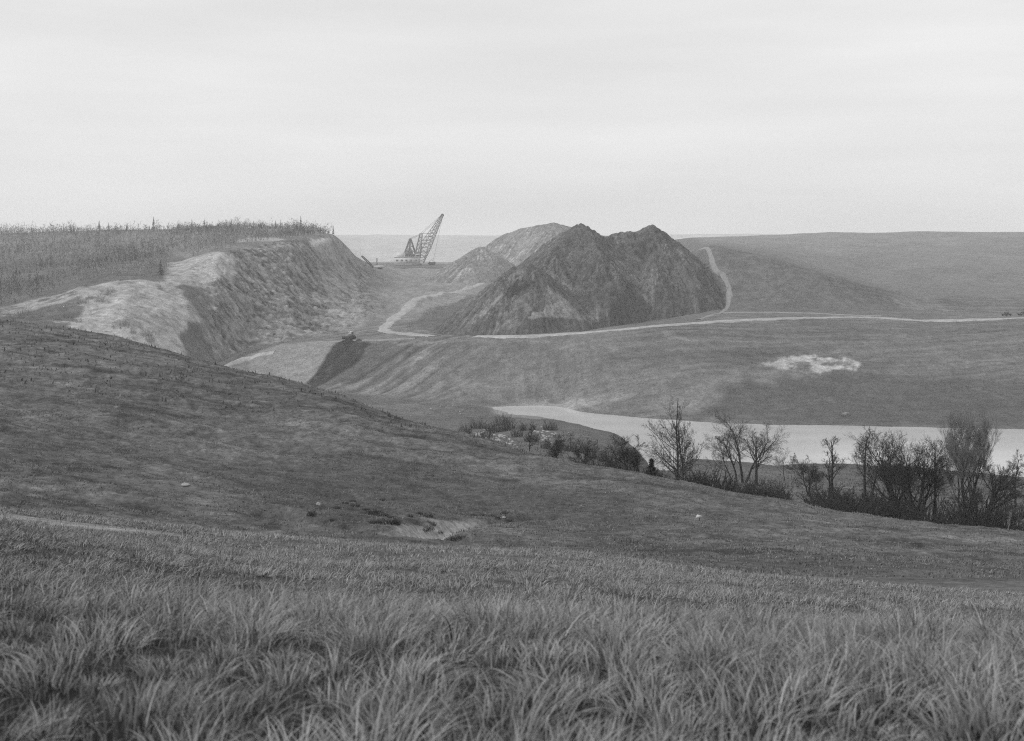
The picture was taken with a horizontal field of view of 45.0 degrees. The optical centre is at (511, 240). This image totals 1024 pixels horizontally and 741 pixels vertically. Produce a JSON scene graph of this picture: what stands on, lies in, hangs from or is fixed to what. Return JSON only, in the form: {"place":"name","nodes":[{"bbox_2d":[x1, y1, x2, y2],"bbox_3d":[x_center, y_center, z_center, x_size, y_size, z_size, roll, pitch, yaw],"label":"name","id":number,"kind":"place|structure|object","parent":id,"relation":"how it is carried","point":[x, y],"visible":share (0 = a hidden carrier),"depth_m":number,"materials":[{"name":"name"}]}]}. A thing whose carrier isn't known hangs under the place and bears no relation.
{"place":"outdoors","nodes":[
{"label":"outdoors","id":0,"kind":"place"},
{"bbox_2d":[224,350,274,366],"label":"ramp track","id":1,"kind":"structure","parent":0,"point":[240,360],"depth_m":514.70,"materials":[{"name":"soil"}]},
{"bbox_2d":[313,338,414,342],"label":"bench edge track","id":2,"kind":"structure","parent":0,"point":[368,340],"depth_m":511.92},
{"bbox_2d":[378,282,484,336],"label":"pit road","id":3,"kind":"structure","parent":0,"point":[409,305],"depth_m":635.65,"materials":[{"name":"soil"}]},
{"bbox_2d":[0,228,1023,740],"bbox_3d":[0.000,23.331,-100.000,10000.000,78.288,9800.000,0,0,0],"label":"ground","id":4,"kind":"structure","parent":0,"point":[290,300],"depth_m":405.16,"materials":[{"name":"grey plant"}]},
{"bbox_2d":[1,312,17,321],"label":"shrub","id":5,"kind":"object","parent":4,"relation":"on","point":[12,320],"visible":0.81,"depth_m":474.83,"materials":[{"name":"grey plant"}]},
{"bbox_2d":[8,309,25,317],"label":"shrub","id":6,"kind":"object","parent":4,"relation":"on","point":[19,315],"visible":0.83,"depth_m":483.76,"materials":[{"name":"grey plant"}]},
{"bbox_2d":[15,306,32,315],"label":"shrub","id":7,"kind":"object","parent":4,"relation":"on","point":[22,313],"visible":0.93,"depth_m":491.69,"materials":[{"name":"grey plant"}]},
{"bbox_2d":[54,302,68,310],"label":"shrub","id":8,"kind":"object","parent":4,"relation":"on","point":[62,307],"visible":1,"depth_m":498.45,"materials":[{"name":"grey plant"}]},
{"bbox_2d":[63,309,78,317],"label":"shrub","id":9,"kind":"object","parent":4,"relation":"on","point":[64,314],"visible":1,"depth_m":486.05,"materials":[{"name":"grey plant"}]},
{"bbox_2d":[77,297,88,303],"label":"shrub","id":10,"kind":"object","parent":4,"relation":"on","point":[80,301],"visible":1,"depth_m":506.50,"materials":[{"name":"grey plant"}]},
{"bbox_2d":[94,295,104,301],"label":"shrub","id":11,"kind":"object","parent":4,"relation":"on","point":[100,299],"visible":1,"depth_m":508.29,"materials":[{"name":"grey plant"}]},
{"bbox_2d":[98,288,112,295],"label":"shrub","id":12,"kind":"object","parent":4,"relation":"on","point":[106,292],"visible":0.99,"depth_m":517.49,"materials":[{"name":"grey plant"}]},
{"bbox_2d":[120,318,129,326],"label":"shrub","id":13,"kind":"object","parent":4,"relation":"on","point":[125,323],"visible":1,"depth_m":479.44,"materials":[{"name":"grey plant"}]},
{"bbox_2d":[139,327,154,336],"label":"shrub","id":14,"kind":"object","parent":4,"relation":"on","point":[145,332],"visible":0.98,"depth_m":476.51,"materials":[{"name":"grey plant"}]},
{"bbox_2d":[144,333,154,342],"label":"shrub","id":15,"kind":"object","parent":4,"relation":"on","point":[148,337],"visible":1,"depth_m":471.29,"materials":[{"name":"grey plant"}]},
{"bbox_2d":[156,260,163,274],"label":"conifer","id":16,"kind":"object","parent":4,"relation":"on","point":[160,266],"visible":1,"depth_m":574.77,"materials":[{"name":"grey plant"}]},
{"bbox_2d":[0,216,331,303],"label":"tall crop plants","id":17,"kind":"object","parent":4,"relation":"on","point":[239,226],"visible":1,"depth_m":731.48,"materials":[{"name":"grey plant"}]},
{"bbox_2d":[306,510,317,515],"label":"tussock","id":18,"kind":"object","parent":4,"relation":"on","point":[313,513],"visible":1,"depth_m":68.39,"materials":[{"name":"grey plant"}]},
{"bbox_2d":[338,339,355,344],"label":"spoil mound","id":19,"kind":"object","parent":4,"relation":"on","point":[346,341],"visible":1,"depth_m":510.27,"materials":[{"name":"grey soil"}]},
{"bbox_2d":[342,331,355,338],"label":"bulldozer","id":20,"kind":"object","parent":4,"relation":"on","point":[350,335],"visible":0.81,"depth_m":517.95,"materials":[{"name":"black metal"}]},
{"bbox_2d":[364,507,385,514],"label":"tussock","id":21,"kind":"object","parent":4,"relation":"on","point":[369,513],"visible":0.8,"depth_m":72.96,"materials":[{"name":"grey plant"}]},
{"bbox_2d":[374,258,383,268],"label":"drill rig","id":22,"kind":"object","parent":4,"relation":"on","point":[378,266],"visible":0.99,"depth_m":999.95,"materials":[{"name":"white paint"}]},
{"bbox_2d":[378,516,401,524],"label":"tussock","id":23,"kind":"object","parent":4,"relation":"on","point":[380,522],"visible":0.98,"depth_m":65.78,"materials":[{"name":"grey plant"}]},
{"bbox_2d":[386,519,400,524],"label":"tussock","id":24,"kind":"object","parent":4,"relation":"on","point":[395,521],"visible":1,"depth_m":65.58,"materials":[{"name":"grey plant"}]},
{"bbox_2d":[394,214,443,265],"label":"dragline","id":25,"kind":"object","parent":4,"relation":"on","point":[406,258],"visible":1,"depth_m":1203.00,"materials":[{"name":"metal"}]},
{"bbox_2d":[421,524,434,531],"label":"tussock","id":26,"kind":"object","parent":4,"relation":"on","point":[428,528],"visible":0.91,"depth_m":69.34,"materials":[{"name":"grey plant"}]},
{"bbox_2d":[444,534,462,541],"bbox_3d":[-2.969,15.155,63.147,1.098,0.324,1.234,0,0,-28],"label":"tussock","id":27,"kind":"object","parent":4,"relation":"on","point":[453,537],"visible":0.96,"depth_m":63.18,"materials":[{"name":"grey plant"}]},
{"bbox_2d":[458,421,472,433],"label":"shrub","id":28,"kind":"object","parent":4,"relation":"on","point":[468,430],"visible":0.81,"depth_m":334.00,"materials":[{"name":"grey plant"}]},
{"bbox_2d":[424,247,515,282],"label":"spoil heap","id":29,"kind":"object","parent":4,"relation":"on","point":[480,265],"visible":0.73,"depth_m":918.21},
{"bbox_2d":[468,417,486,428],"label":"shrub","id":30,"kind":"object","parent":4,"relation":"on","point":[477,427],"visible":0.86,"depth_m":372.34,"materials":[{"name":"grey plant"}]},
{"bbox_2d":[478,428,492,438],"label":"shrub","id":31,"kind":"object","parent":4,"relation":"on","point":[483,435],"visible":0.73,"depth_m":285.43,"materials":[{"name":"grey plant"}]},
{"bbox_2d":[485,422,496,431],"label":"shrub","id":32,"kind":"object","parent":4,"relation":"on","point":[486,428],"visible":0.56,"depth_m":359.17,"materials":[{"name":"grey plant"}]},
{"bbox_2d":[487,418,510,432],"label":"shrub","id":33,"kind":"object","parent":4,"relation":"on","point":[499,427],"visible":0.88,"depth_m":351.20,"materials":[{"name":"grey plant"}]},
{"bbox_2d":[493,412,513,424],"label":"shrub","id":34,"kind":"object","parent":4,"relation":"on","point":[500,419],"visible":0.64,"depth_m":388.51,"materials":[{"name":"grey plant"}]},
{"bbox_2d":[501,418,517,429],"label":"shrub","id":35,"kind":"object","parent":4,"relation":"on","point":[512,421],"visible":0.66,"depth_m":354.94,"materials":[{"name":"grey plant"}]},
{"bbox_2d":[0,503,1023,740],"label":"meadow grass","id":36,"kind":"structure","parent":4,"relation":"on","point":[618,624],"depth_m":5.59,"materials":[{"name":"grey plant"}]},
{"bbox_2d":[0,319,1023,580],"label":"hillside grass","id":37,"kind":"structure","parent":4,"relation":"on","point":[736,547],"depth_m":83.18,"materials":[{"name":"grey plant"}]},
{"bbox_2d":[510,425,523,436],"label":"shrub","id":38,"kind":"object","parent":4,"relation":"on","point":[513,430],"visible":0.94,"depth_m":304.20,"materials":[{"name":"grey plant"}]},
{"bbox_2d":[516,419,536,430],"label":"shrub","id":39,"kind":"object","parent":4,"relation":"on","point":[523,427],"visible":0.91,"depth_m":338.88,"materials":[{"name":"grey plant"}]},
{"bbox_2d":[485,222,571,265],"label":"spoil heap","id":40,"kind":"object","parent":4,"relation":"on","point":[517,247],"visible":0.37,"depth_m":1131.22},
{"bbox_2d":[526,425,536,450],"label":"bare tree","id":41,"kind":"object","parent":4,"relation":"on","point":[531,437],"visible":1,"depth_m":189.81,"materials":[{"name":"grey plant"}]},
{"bbox_2d":[524,432,541,441],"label":"shrub","id":42,"kind":"object","parent":4,"relation":"on","point":[532,440],"visible":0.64,"depth_m":277.28,"materials":[{"name":"grey plant"}]},
{"bbox_2d":[539,440,548,448],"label":"shrub","id":43,"kind":"object","parent":4,"relation":"on","point":[544,446],"visible":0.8,"depth_m":253.13,"materials":[{"name":"grey plant"}]},
{"bbox_2d":[539,419,558,430],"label":"shrub","id":44,"kind":"object","parent":4,"relation":"on","point":[545,427],"visible":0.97,"depth_m":334.35,"materials":[{"name":"grey plant"}]},
{"bbox_2d":[545,432,573,458],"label":"bush","id":45,"kind":"object","parent":4,"relation":"on","point":[558,448],"visible":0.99,"depth_m":149.52,"materials":[{"name":"grey plant"}]},
{"bbox_2d":[563,437,586,452],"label":"shrub","id":46,"kind":"object","parent":4,"relation":"on","point":[571,449],"visible":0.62,"depth_m":253.16,"materials":[{"name":"grey plant"}]},
{"bbox_2d":[432,223,724,335],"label":"spoil heap","id":47,"kind":"object","parent":4,"relation":"on","point":[580,277],"visible":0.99,"depth_m":548.36,"materials":[{"name":"grey soil"}]},
{"bbox_2d":[570,454,593,464],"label":"shrub","id":48,"kind":"object","parent":4,"relation":"on","point":[574,460],"visible":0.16,"depth_m":128.54,"materials":[{"name":"grey plant"}]},
{"bbox_2d":[567,437,600,462],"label":"bush","id":49,"kind":"object","parent":4,"relation":"on","point":[586,451],"visible":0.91,"depth_m":150.19,"materials":[{"name":"grey plant"}]},
{"bbox_2d":[589,447,597,458],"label":"shrub","id":50,"kind":"object","parent":4,"relation":"on","point":[595,455],"visible":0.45,"depth_m":237.47,"materials":[{"name":"grey plant"}]},
{"bbox_2d":[588,458,618,467],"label":"shrub","id":51,"kind":"object","parent":4,"relation":"on","point":[594,463],"visible":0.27,"depth_m":124.72,"materials":[{"name":"grey plant"}]},
{"bbox_2d":[597,447,613,461],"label":"shrub","id":52,"kind":"object","parent":4,"relation":"on","point":[602,460],"visible":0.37,"depth_m":235.12,"materials":[{"name":"grey plant"}]},
{"bbox_2d":[608,458,629,470],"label":"shrub","id":53,"kind":"object","parent":4,"relation":"on","point":[622,466],"visible":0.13,"depth_m":126.92,"materials":[{"name":"grey plant"}]},
{"bbox_2d":[598,433,649,470],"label":"bush","id":54,"kind":"object","parent":4,"relation":"on","point":[633,455],"visible":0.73,"depth_m":131.77,"materials":[{"name":"grey plant"}]},
{"bbox_2d":[619,460,639,471],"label":"shrub","id":55,"kind":"object","parent":4,"relation":"on","point":[635,468],"visible":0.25,"depth_m":127.72,"materials":[{"name":"grey plant"}]},
{"bbox_2d":[632,464,667,477],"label":"shrub","id":56,"kind":"object","parent":4,"relation":"on","point":[659,475],"visible":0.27,"depth_m":127.13,"materials":[{"name":"grey plant"}]},
{"bbox_2d":[645,458,658,475],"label":"evergreen bush","id":57,"kind":"object","parent":4,"relation":"on","point":[651,465],"visible":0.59,"depth_m":127.84,"materials":[{"name":"black plant"}]},
{"bbox_2d":[642,399,711,479],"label":"bare tree","id":58,"kind":"object","parent":4,"relation":"on","point":[682,457],"visible":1,"depth_m":189.82,"materials":[{"name":"grey plant"}]},
{"bbox_2d":[671,470,698,481],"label":"shrub","id":59,"kind":"object","parent":4,"relation":"on","point":[675,478],"visible":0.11,"depth_m":160.27,"materials":[{"name":"grey plant"}]},
{"bbox_2d":[686,469,713,485],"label":"shrub","id":60,"kind":"object","parent":4,"relation":"on","point":[706,479],"visible":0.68,"depth_m":113.90,"materials":[{"name":"grey plant"}]},
{"bbox_2d":[676,456,736,490],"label":"shrub","id":61,"kind":"object","parent":4,"relation":"on","point":[717,485],"visible":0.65,"depth_m":115.59,"materials":[{"name":"grey plant"}]},
{"bbox_2d":[703,419,752,481],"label":"bare tree","id":62,"kind":"object","parent":4,"relation":"on","point":[719,442],"visible":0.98,"depth_m":215.14,"materials":[{"name":"grey plant"}]},
{"bbox_2d":[713,479,755,492],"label":"shrub","id":63,"kind":"object","parent":4,"relation":"on","point":[740,486],"visible":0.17,"depth_m":129.32,"materials":[{"name":"grey plant"}]},
{"bbox_2d":[728,477,755,489],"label":"shrub","id":64,"kind":"object","parent":4,"relation":"on","point":[740,485],"visible":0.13,"depth_m":154.51,"materials":[{"name":"grey plant"}]},
{"bbox_2d":[703,409,788,482],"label":"bare tree","id":65,"kind":"object","parent":4,"relation":"on","point":[740,441],"visible":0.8,"depth_m":216.62,"materials":[{"name":"grey plant"}]},
{"bbox_2d":[732,428,778,484],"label":"bare tree","id":66,"kind":"object","parent":4,"relation":"on","point":[760,443],"visible":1,"depth_m":205.44,"materials":[{"name":"grey plant"}]},
{"bbox_2d":[735,477,788,499],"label":"shrub","id":67,"kind":"object","parent":4,"relation":"on","point":[771,495],"visible":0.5,"depth_m":115.27,"materials":[{"name":"grey plant"}]},
{"bbox_2d":[739,478,791,499],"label":"shrub","id":68,"kind":"object","parent":4,"relation":"on","point":[789,493],"visible":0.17,"depth_m":136.31,"materials":[{"name":"grey plant"}]},
{"bbox_2d":[754,480,792,499],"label":"shrub","id":69,"kind":"object","parent":4,"relation":"on","point":[774,491],"visible":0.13,"depth_m":141.35,"materials":[{"name":"grey plant"}]},
{"bbox_2d":[765,485,797,499],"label":"shrub","id":70,"kind":"object","parent":4,"relation":"on","point":[781,494],"visible":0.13,"depth_m":130.40,"materials":[{"name":"grey plant"}]},
{"bbox_2d":[769,449,798,479],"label":"bare tree","id":71,"kind":"object","parent":4,"relation":"on","point":[780,462],"visible":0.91,"depth_m":248.83,"materials":[{"name":"grey plant"}]},
{"bbox_2d":[781,453,825,495],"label":"bare tree","id":72,"kind":"object","parent":4,"relation":"on","point":[814,477],"visible":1,"depth_m":164.54,"materials":[{"name":"grey plant"}]},
{"bbox_2d":[797,482,855,504],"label":"shrub","id":73,"kind":"object","parent":4,"relation":"on","point":[812,494],"visible":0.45,"depth_m":155.11,"materials":[{"name":"grey plant"}]},
{"bbox_2d":[815,500,838,510],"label":"shrub","id":74,"kind":"object","parent":4,"relation":"on","point":[828,506],"visible":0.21,"depth_m":114.33,"materials":[{"name":"black plant"}]},
{"bbox_2d":[811,498,851,511],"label":"shrub","id":75,"kind":"object","parent":4,"relation":"on","point":[825,502],"visible":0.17,"depth_m":118.21,"materials":[{"name":"black plant"}]},
{"bbox_2d":[814,486,853,503],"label":"shrub","id":76,"kind":"object","parent":4,"relation":"on","point":[832,495],"visible":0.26,"depth_m":153.25,"materials":[{"name":"grey plant"}]},
{"bbox_2d":[821,437,849,493],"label":"bare tree","id":77,"kind":"object","parent":4,"relation":"on","point":[831,470],"visible":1,"depth_m":164.66,"materials":[{"name":"grey plant"}]},
{"bbox_2d":[794,479,896,515],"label":"shrub","id":78,"kind":"object","parent":4,"relation":"on","point":[838,497],"visible":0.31,"depth_m":120.65,"materials":[{"name":"grey plant"}]},
{"bbox_2d":[818,490,889,516],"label":"shrub","id":79,"kind":"object","parent":4,"relation":"on","point":[865,508],"visible":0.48,"depth_m":113.68,"materials":[{"name":"black plant"}]},
{"bbox_2d":[836,488,882,508],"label":"shrub","id":80,"kind":"object","parent":4,"relation":"on","point":[855,496],"visible":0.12,"depth_m":142.39,"materials":[{"name":"grey plant"}]},
{"bbox_2d":[833,486,888,511],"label":"shrub","id":81,"kind":"object","parent":4,"relation":"on","point":[879,504],"visible":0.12,"depth_m":133.67,"materials":[{"name":"grey plant"}]},
{"bbox_2d":[848,426,886,498],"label":"bare tree","id":82,"kind":"object","parent":4,"relation":"on","point":[864,477],"visible":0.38,"depth_m":150.68,"materials":[{"name":"grey plant"}]},
{"bbox_2d":[859,488,905,519],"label":"shrub","id":83,"kind":"object","parent":4,"relation":"on","point":[884,509],"visible":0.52,"depth_m":116.91,"materials":[{"name":"black plant"}]},
{"bbox_2d":[842,427,929,516],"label":"bare tree","id":84,"kind":"object","parent":4,"relation":"on","point":[864,461],"visible":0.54,"depth_m":127.86,"materials":[{"name":"grey plant"}]},
{"bbox_2d":[863,489,917,511],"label":"shrub","id":85,"kind":"object","parent":4,"relation":"on","point":[888,501],"visible":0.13,"depth_m":143.41,"materials":[{"name":"black plant"}]},
{"bbox_2d":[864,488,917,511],"bbox_3d":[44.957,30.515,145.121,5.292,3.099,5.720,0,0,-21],"label":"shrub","id":86,"kind":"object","parent":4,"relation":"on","point":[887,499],"visible":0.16,"depth_m":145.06,"materials":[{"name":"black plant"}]},
{"bbox_2d":[883,496,929,516],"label":"shrub","id":87,"kind":"object","parent":4,"relation":"on","point":[908,506],"visible":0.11,"depth_m":141.18,"materials":[{"name":"black plant"}]},
{"bbox_2d":[895,505,926,520],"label":"shrub","id":88,"kind":"object","parent":4,"relation":"on","point":[911,513],"visible":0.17,"depth_m":118.89,"materials":[{"name":"grey plant"}]},
{"bbox_2d":[872,431,969,518],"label":"bare tree","id":89,"kind":"object","parent":4,"relation":"on","point":[921,482],"visible":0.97,"depth_m":123.51,"materials":[{"name":"black plant"}]},
{"bbox_2d":[890,487,962,524],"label":"shrub","id":90,"kind":"object","parent":4,"relation":"on","point":[935,518],"visible":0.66,"depth_m":113.03,"materials":[{"name":"black plant"}]},
{"bbox_2d":[924,437,946,522],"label":"bare tree","id":91,"kind":"object","parent":4,"relation":"on","point":[935,504],"visible":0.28,"depth_m":127.77,"materials":[{"name":"grey plant"}]},
{"bbox_2d":[936,407,1001,525],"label":"bare tree","id":92,"kind":"object","parent":4,"relation":"on","point":[975,452],"visible":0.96,"depth_m":121.36,"materials":[{"name":"grey plant"}]},
{"bbox_2d":[933,499,1004,525],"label":"shrub","id":93,"kind":"object","parent":4,"relation":"on","point":[959,512],"visible":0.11,"depth_m":123.54,"materials":[{"name":"black plant"}]},
{"bbox_2d":[944,482,1023,530],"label":"shrub","id":94,"kind":"object","parent":4,"relation":"on","point":[975,521],"visible":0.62,"depth_m":103.26,"materials":[{"name":"black plant"}]},
{"bbox_2d":[947,457,1023,525],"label":"bare tree","id":95,"kind":"object","parent":4,"relation":"on","point":[993,492],"visible":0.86,"depth_m":115.44,"materials":[{"name":"black plant"}]},
{"bbox_2d":[976,510,1023,529],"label":"shrub","id":96,"kind":"object","parent":4,"relation":"on","point":[1000,525],"visible":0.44,"depth_m":101.11,"materials":[{"name":"grey plant"}]},
{"bbox_2d":[1001,312,1011,315],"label":"pickup truck","id":97,"kind":"object","parent":4,"relation":"on","point":[1006,313],"visible":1,"depth_m":537.46,"materials":[{"name":"paint"}]},
{"bbox_2d":[995,499,1023,518],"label":"shrub","id":98,"kind":"object","parent":4,"relation":"on","point":[1021,514],"visible":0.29,"depth_m":146.61,"materials":[{"name":"black plant"}]},
{"bbox_2d":[1007,510,1011,528],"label":"bare tree","id":99,"kind":"object","parent":4,"relation":"on","point":[1009,519],"visible":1,"depth_m":99.94,"materials":[{"name":"grey plant"}]},
{"bbox_2d":[998,507,1023,530],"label":"shrub","id":100,"kind":"object","parent":4,"relation":"on","point":[1021,527],"visible":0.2,"depth_m":111.57,"materials":[{"name":"grey plant"}]},
{"bbox_2d":[1000,450,1023,505],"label":"bare tree","id":101,"kind":"object","parent":4,"relation":"on","point":[1017,451],"visible":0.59,"depth_m":169.46,"materials":[{"name":"grey plant"}]},
{"bbox_2d":[0,0,1023,235],"label":"sky","id":102,"kind":"structure","parent":0,"point":[354,117],"materials":[{"name":"white"}]},
{"bbox_2d":[698,247,732,311],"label":"spur track","id":103,"kind":"structure","parent":0,"point":[724,277],"depth_m":586.36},
{"bbox_2d":[473,316,1023,338],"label":"haul road","id":104,"kind":"structure","parent":0,"point":[678,324],"depth_m":505.37,"materials":[{"name":"soil"}]},
{"bbox_2d":[492,405,1023,476],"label":"lake","id":105,"kind":"structure","parent":0,"point":[803,440],"depth_m":379.00,"materials":[{"name":"liquid"}]},
{"bbox_2d":[696,312,880,319],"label":"bench track","id":106,"kind":"structure","parent":0,"point":[710,315],"depth_m":535.07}
]}

